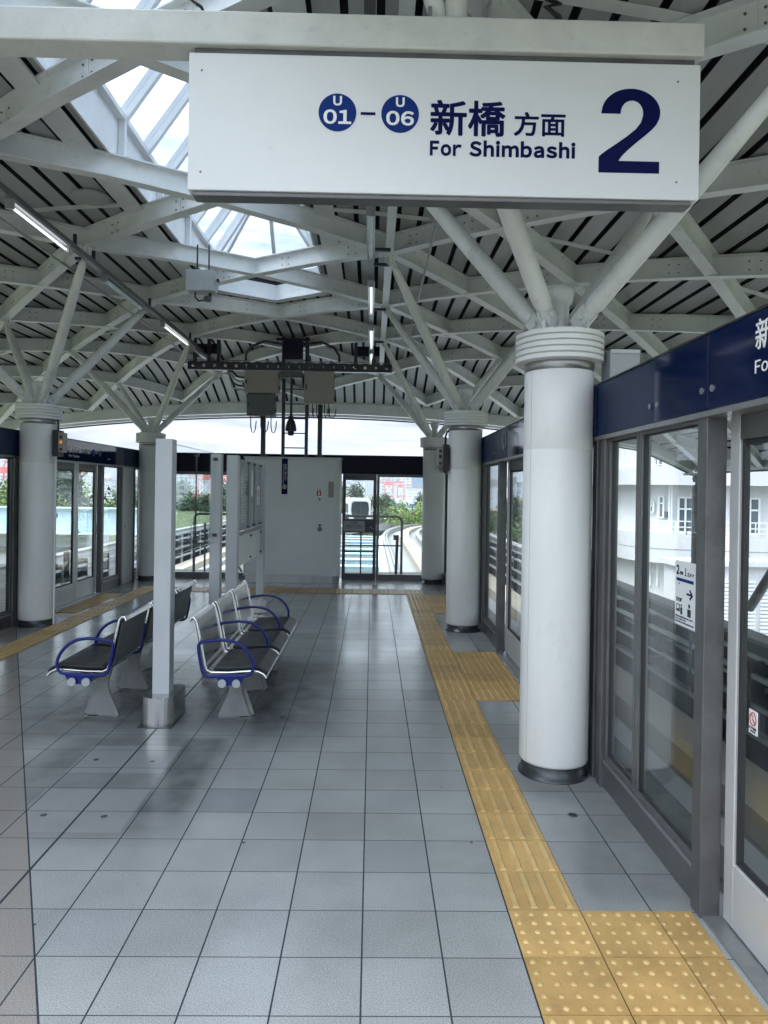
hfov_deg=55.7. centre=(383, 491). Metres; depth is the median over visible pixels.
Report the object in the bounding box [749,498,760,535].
window
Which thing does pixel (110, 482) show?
apartment block
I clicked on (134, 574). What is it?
glass screen
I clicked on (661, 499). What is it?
window
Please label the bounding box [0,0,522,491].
sky
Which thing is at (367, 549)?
cross girder
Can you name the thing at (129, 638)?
bench
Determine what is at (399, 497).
ground
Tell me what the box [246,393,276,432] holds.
control box
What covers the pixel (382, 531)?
broadleaf tree
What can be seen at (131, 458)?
header panel
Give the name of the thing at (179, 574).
end window
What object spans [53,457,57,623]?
conduit
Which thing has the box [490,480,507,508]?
apartment block
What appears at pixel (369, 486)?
apartment block
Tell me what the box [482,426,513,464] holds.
header panel
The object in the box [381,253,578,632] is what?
branching column
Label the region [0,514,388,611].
guideway parapet
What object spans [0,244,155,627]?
branching column
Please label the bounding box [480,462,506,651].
glass screen
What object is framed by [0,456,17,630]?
glass screen
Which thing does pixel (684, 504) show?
window
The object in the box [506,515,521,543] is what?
broadleaf tree
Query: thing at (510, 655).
screen door
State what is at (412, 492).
apartment block
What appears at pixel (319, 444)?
support pole
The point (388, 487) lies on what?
apartment block
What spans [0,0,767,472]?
station roof
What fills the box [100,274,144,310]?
tube light
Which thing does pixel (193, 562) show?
handrail
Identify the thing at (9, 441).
header panel
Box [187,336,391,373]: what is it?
equipment gantry
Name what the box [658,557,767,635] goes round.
louvre block
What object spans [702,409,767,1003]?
screen door
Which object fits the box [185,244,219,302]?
equipment box
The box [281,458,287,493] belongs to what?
vertical sign
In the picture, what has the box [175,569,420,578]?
end landing
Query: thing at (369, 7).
light rail
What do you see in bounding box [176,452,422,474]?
end header
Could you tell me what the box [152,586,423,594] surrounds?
tactile paving cross
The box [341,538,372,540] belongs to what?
cross girder
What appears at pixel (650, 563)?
window
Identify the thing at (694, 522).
roof pole
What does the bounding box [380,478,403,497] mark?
harbour crane
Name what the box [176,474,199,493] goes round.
apartment block
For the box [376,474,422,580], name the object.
end window
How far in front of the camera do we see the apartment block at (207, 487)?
796.94 m
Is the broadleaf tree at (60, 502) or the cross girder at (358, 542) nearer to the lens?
the cross girder at (358, 542)
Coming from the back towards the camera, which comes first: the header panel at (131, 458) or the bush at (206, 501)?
the bush at (206, 501)
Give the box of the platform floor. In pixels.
[0,578,767,1023]
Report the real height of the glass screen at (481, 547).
2.073 m
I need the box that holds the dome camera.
[281,371,302,435]
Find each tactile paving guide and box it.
[0,586,153,660]
[412,613,578,910]
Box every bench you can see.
[47,579,196,716]
[189,580,296,717]
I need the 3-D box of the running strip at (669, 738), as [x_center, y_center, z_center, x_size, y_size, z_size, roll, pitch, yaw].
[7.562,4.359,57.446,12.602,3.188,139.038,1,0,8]
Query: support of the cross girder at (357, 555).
attached to the guide wall at (384, 526)
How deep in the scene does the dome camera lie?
12.83 m
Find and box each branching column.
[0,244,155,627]
[68,336,222,580]
[378,339,502,583]
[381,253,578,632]
[423,0,767,784]
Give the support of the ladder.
on the station roof
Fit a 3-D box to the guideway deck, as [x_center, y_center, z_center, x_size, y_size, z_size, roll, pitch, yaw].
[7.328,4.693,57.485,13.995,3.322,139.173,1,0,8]
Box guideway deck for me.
[387,529,767,894]
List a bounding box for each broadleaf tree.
[0,479,6,505]
[0,484,6,504]
[0,491,6,505]
[56,493,115,507]
[57,483,108,505]
[104,485,179,507]
[351,495,394,535]
[364,509,406,535]
[372,504,417,535]
[379,498,421,535]
[490,507,496,534]
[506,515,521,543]
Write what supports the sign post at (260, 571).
on the platform floor
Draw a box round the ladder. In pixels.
[281,345,307,456]
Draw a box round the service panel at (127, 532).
[122,467,133,583]
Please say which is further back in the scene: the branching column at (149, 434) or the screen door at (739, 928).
the branching column at (149, 434)
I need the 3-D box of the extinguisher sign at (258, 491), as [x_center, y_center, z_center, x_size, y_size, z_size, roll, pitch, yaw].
[-1.686,0.059,9.744,0.005,0.250,0.220,1,0,-1]
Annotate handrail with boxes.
[192,512,241,571]
[345,515,402,573]
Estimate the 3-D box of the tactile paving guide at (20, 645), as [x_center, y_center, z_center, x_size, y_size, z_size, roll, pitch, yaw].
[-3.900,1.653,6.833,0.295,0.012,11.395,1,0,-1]
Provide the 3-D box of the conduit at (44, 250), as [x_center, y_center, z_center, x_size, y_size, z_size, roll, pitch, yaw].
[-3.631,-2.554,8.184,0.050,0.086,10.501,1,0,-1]
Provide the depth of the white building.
35.31 m
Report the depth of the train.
79.98 m
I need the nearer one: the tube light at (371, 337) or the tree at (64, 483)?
the tube light at (371, 337)
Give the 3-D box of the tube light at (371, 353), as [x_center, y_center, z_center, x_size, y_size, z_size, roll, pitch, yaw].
[-0.224,-2.390,13.066,0.080,0.084,1.350,1,0,-1]
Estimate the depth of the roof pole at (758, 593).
13.62 m
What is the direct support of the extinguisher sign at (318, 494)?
attached to the equipment cabinet
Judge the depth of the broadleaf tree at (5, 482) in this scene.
68.61 m
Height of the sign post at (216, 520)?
2.057 m
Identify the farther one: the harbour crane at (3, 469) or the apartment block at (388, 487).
the apartment block at (388, 487)
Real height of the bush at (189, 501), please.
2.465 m
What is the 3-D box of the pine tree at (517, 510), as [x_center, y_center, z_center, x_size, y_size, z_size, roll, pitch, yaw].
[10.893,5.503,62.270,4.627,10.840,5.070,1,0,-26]
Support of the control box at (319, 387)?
hanging from the equipment gantry
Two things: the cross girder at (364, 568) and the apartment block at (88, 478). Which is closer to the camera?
the cross girder at (364, 568)
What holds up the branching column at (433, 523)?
on the platform floor
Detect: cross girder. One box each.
[340,565,378,571]
[341,536,379,537]
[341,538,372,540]
[341,541,372,543]
[341,544,372,547]
[341,548,372,552]
[341,553,372,557]
[341,558,371,564]
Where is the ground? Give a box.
[342,492,496,535]
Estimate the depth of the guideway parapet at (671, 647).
10.59 m
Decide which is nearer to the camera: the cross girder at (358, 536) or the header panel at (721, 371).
the header panel at (721, 371)
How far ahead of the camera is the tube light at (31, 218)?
6.56 m
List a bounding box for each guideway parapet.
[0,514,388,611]
[489,517,767,771]
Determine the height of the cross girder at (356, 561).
0.850 m
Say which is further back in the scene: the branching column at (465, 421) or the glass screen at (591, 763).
the branching column at (465, 421)
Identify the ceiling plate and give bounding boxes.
[71,189,109,205]
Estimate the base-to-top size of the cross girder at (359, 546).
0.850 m
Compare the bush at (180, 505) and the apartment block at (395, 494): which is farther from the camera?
the apartment block at (395, 494)
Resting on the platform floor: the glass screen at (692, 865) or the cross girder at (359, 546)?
the glass screen at (692, 865)
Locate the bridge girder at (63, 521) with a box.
[0,506,136,533]
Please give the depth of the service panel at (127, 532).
12.93 m
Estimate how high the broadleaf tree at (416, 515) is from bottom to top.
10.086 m
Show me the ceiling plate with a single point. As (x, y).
(91, 197)
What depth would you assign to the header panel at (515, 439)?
6.87 m
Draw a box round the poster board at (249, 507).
[239,459,262,565]
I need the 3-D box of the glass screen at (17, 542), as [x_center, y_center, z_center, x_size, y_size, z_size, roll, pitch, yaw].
[-4.542,0.604,9.464,0.085,2.073,1.030,1,0,-1]
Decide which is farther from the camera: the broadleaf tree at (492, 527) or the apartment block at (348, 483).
the apartment block at (348, 483)
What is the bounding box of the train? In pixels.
[346,498,370,518]
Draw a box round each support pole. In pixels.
[259,416,266,455]
[315,405,323,456]
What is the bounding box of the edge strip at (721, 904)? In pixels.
[504,642,723,915]
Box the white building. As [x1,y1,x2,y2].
[591,443,767,596]
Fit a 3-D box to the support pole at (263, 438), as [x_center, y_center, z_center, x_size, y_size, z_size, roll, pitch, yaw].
[-2.168,-1.008,13.053,0.140,0.750,0.120,1,0,-1]
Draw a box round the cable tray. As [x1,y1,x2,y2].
[379,0,415,364]
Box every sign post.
[137,439,185,728]
[209,454,225,648]
[225,455,241,630]
[251,462,267,613]
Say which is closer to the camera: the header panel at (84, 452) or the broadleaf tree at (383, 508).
the header panel at (84, 452)
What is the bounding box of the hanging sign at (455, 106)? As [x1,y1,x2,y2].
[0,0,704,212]
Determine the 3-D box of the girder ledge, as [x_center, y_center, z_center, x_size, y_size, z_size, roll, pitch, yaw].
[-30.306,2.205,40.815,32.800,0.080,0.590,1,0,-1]
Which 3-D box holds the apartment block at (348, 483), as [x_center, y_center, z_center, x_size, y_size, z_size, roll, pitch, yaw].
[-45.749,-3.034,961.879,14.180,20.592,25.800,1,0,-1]
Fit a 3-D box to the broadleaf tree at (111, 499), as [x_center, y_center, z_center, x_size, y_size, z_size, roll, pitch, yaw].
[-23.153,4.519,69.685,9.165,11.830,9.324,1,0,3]
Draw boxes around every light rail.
[0,182,213,359]
[364,0,390,358]
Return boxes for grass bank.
[109,510,225,541]
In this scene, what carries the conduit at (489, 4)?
attached to the station roof
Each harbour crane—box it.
[0,460,6,494]
[188,475,226,493]
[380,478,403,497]
[391,483,411,498]
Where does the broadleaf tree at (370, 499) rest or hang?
on the ground
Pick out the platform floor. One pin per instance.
(306, 842)
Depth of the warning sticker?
2.77 m
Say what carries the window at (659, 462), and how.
in the white building
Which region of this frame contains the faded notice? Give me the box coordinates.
[328,482,333,497]
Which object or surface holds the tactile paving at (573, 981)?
on the platform floor
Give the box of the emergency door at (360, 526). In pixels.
[341,474,376,579]
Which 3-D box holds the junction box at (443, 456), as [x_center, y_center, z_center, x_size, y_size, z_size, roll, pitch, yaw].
[0.761,-0.518,9.012,0.190,0.522,0.180,1,0,-1]
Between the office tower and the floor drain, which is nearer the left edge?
the office tower
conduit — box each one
[0,217,181,352]
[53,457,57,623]
[404,0,492,357]
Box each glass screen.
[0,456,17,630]
[16,458,18,624]
[96,465,122,592]
[132,468,138,580]
[443,473,447,582]
[478,465,482,628]
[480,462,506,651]
[586,440,600,776]
[595,417,726,916]
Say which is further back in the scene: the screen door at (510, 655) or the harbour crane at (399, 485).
the harbour crane at (399, 485)
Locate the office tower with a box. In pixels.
[412,478,419,486]
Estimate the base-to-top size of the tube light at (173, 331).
0.084 m
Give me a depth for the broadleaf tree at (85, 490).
66.17 m
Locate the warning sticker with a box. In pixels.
[749,708,757,736]
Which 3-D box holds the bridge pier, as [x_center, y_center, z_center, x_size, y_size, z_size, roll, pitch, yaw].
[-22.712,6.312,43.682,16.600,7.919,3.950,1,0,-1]
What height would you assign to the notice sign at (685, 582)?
0.290 m
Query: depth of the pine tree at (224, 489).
98.92 m
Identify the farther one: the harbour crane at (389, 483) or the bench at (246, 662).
the harbour crane at (389, 483)
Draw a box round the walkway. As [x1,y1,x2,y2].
[378,535,388,571]
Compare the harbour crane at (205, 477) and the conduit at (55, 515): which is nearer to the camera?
the conduit at (55, 515)
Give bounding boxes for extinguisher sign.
[257,486,259,504]
[315,488,322,501]
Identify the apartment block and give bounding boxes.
[80,474,92,492]
[104,478,116,493]
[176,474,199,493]
[200,480,209,494]
[346,481,354,496]
[353,480,364,495]
[365,480,373,495]
[381,477,394,497]
[394,479,399,496]
[400,477,411,497]
[405,485,422,498]
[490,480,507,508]
[497,477,522,498]
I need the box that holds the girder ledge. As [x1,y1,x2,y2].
[0,532,136,535]
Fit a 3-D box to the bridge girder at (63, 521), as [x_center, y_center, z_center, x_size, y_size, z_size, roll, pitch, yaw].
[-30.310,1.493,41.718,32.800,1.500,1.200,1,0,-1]
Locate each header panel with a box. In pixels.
[0,427,19,457]
[57,438,123,466]
[124,448,138,468]
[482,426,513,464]
[508,418,523,459]
[593,385,600,440]
[597,304,767,439]
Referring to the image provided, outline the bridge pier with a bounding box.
[0,534,136,563]
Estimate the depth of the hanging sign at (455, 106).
3.41 m
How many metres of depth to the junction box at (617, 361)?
4.37 m
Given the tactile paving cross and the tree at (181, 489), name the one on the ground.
the tree at (181, 489)
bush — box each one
[176,492,209,510]
[176,493,194,510]
[190,493,225,511]
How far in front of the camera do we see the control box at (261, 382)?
12.85 m
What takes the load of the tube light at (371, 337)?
hanging from the light rail at (369, 7)
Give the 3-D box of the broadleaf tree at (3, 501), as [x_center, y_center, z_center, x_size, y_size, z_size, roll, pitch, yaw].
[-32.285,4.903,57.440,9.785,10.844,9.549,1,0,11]
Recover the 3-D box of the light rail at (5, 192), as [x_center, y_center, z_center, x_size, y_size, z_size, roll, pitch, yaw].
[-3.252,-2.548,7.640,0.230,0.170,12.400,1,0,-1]
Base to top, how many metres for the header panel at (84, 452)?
0.340 m
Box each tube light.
[4,198,70,252]
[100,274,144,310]
[160,321,189,345]
[191,345,212,359]
[366,206,375,258]
[368,279,374,314]
[369,325,373,349]
[369,350,373,364]
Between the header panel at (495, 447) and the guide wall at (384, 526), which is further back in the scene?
the guide wall at (384, 526)
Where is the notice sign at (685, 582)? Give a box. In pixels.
[675,560,695,630]
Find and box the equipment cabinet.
[243,456,342,582]
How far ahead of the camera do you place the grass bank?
62.14 m
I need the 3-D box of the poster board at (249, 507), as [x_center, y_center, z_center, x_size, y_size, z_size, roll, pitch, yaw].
[-1.682,0.246,9.055,0.039,1.240,1.920,1,0,-1]
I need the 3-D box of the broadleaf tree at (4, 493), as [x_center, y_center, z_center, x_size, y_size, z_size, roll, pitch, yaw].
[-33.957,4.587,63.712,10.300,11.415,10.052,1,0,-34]
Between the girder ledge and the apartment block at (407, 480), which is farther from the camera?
the apartment block at (407, 480)
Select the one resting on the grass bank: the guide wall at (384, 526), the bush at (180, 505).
the bush at (180, 505)
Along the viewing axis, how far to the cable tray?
7.46 m
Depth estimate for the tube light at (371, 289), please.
8.83 m
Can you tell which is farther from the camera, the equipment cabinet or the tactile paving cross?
the equipment cabinet
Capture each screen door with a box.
[55,462,100,609]
[497,459,522,680]
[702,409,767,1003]
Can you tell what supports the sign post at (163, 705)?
on the platform floor
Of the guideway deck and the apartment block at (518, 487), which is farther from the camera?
the apartment block at (518, 487)
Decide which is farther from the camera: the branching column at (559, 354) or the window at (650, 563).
the window at (650, 563)
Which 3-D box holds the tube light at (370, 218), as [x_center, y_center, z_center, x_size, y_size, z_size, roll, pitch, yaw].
[-0.121,-2.371,6.716,0.080,0.084,1.150,1,0,-1]
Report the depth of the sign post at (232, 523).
7.96 m
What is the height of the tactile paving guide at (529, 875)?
0.012 m
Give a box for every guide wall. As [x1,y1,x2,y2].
[341,523,406,535]
[383,524,421,571]
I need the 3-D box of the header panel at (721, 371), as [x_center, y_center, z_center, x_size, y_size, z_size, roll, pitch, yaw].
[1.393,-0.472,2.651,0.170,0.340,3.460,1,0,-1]
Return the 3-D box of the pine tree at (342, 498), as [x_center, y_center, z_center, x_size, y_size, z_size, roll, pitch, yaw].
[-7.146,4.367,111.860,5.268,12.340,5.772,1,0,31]
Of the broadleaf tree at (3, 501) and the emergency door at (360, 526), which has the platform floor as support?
the emergency door at (360, 526)
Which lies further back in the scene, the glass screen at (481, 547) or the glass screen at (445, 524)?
the glass screen at (445, 524)
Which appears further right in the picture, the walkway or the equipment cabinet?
the walkway
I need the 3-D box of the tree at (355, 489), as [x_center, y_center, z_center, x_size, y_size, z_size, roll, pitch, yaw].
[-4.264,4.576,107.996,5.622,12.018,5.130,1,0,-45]
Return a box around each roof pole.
[683,473,696,563]
[748,569,767,611]
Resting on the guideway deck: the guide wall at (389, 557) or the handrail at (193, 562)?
the guide wall at (389, 557)
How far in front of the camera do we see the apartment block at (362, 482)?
999.59 m
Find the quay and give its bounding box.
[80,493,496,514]
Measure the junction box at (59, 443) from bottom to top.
0.522 m
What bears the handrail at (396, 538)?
on the end landing
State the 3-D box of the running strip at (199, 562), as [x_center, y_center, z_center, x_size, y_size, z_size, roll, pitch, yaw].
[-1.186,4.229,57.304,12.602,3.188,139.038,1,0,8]
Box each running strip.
[175,524,341,569]
[400,526,767,885]
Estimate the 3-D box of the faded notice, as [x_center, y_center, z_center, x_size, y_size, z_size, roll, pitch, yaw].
[-0.966,-0.030,13.282,0.100,0.290,0.005,1,0,-1]
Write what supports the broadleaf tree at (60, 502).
on the ground
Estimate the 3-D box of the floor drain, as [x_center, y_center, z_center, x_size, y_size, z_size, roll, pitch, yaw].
[1.016,1.740,3.908,0.048,0.004,0.048,1,0,-1]
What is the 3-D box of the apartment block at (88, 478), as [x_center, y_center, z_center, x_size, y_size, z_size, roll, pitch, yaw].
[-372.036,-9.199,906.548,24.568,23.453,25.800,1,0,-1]
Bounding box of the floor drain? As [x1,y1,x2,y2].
[568,813,576,816]
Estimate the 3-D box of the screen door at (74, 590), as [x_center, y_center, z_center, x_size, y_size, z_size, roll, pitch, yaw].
[-4.591,0.550,10.839,0.150,2.174,1.820,1,0,-1]
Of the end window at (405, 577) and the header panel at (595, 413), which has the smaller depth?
the header panel at (595, 413)
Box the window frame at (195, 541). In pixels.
[175,445,217,554]
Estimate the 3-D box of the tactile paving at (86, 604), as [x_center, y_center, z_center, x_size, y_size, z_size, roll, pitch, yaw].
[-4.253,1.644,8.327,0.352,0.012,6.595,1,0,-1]
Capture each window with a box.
[175,471,244,577]
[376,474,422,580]
[649,562,663,586]
[650,502,654,512]
[652,458,664,466]
[657,496,664,517]
[677,497,691,533]
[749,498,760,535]
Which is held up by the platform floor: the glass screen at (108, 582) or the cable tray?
the glass screen at (108, 582)
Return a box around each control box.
[227,370,280,394]
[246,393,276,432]
[304,371,335,417]
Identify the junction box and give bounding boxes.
[52,420,66,456]
[437,430,448,470]
[601,349,639,381]
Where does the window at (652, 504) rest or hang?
in the white building
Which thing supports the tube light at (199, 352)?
attached to the light rail at (5, 192)

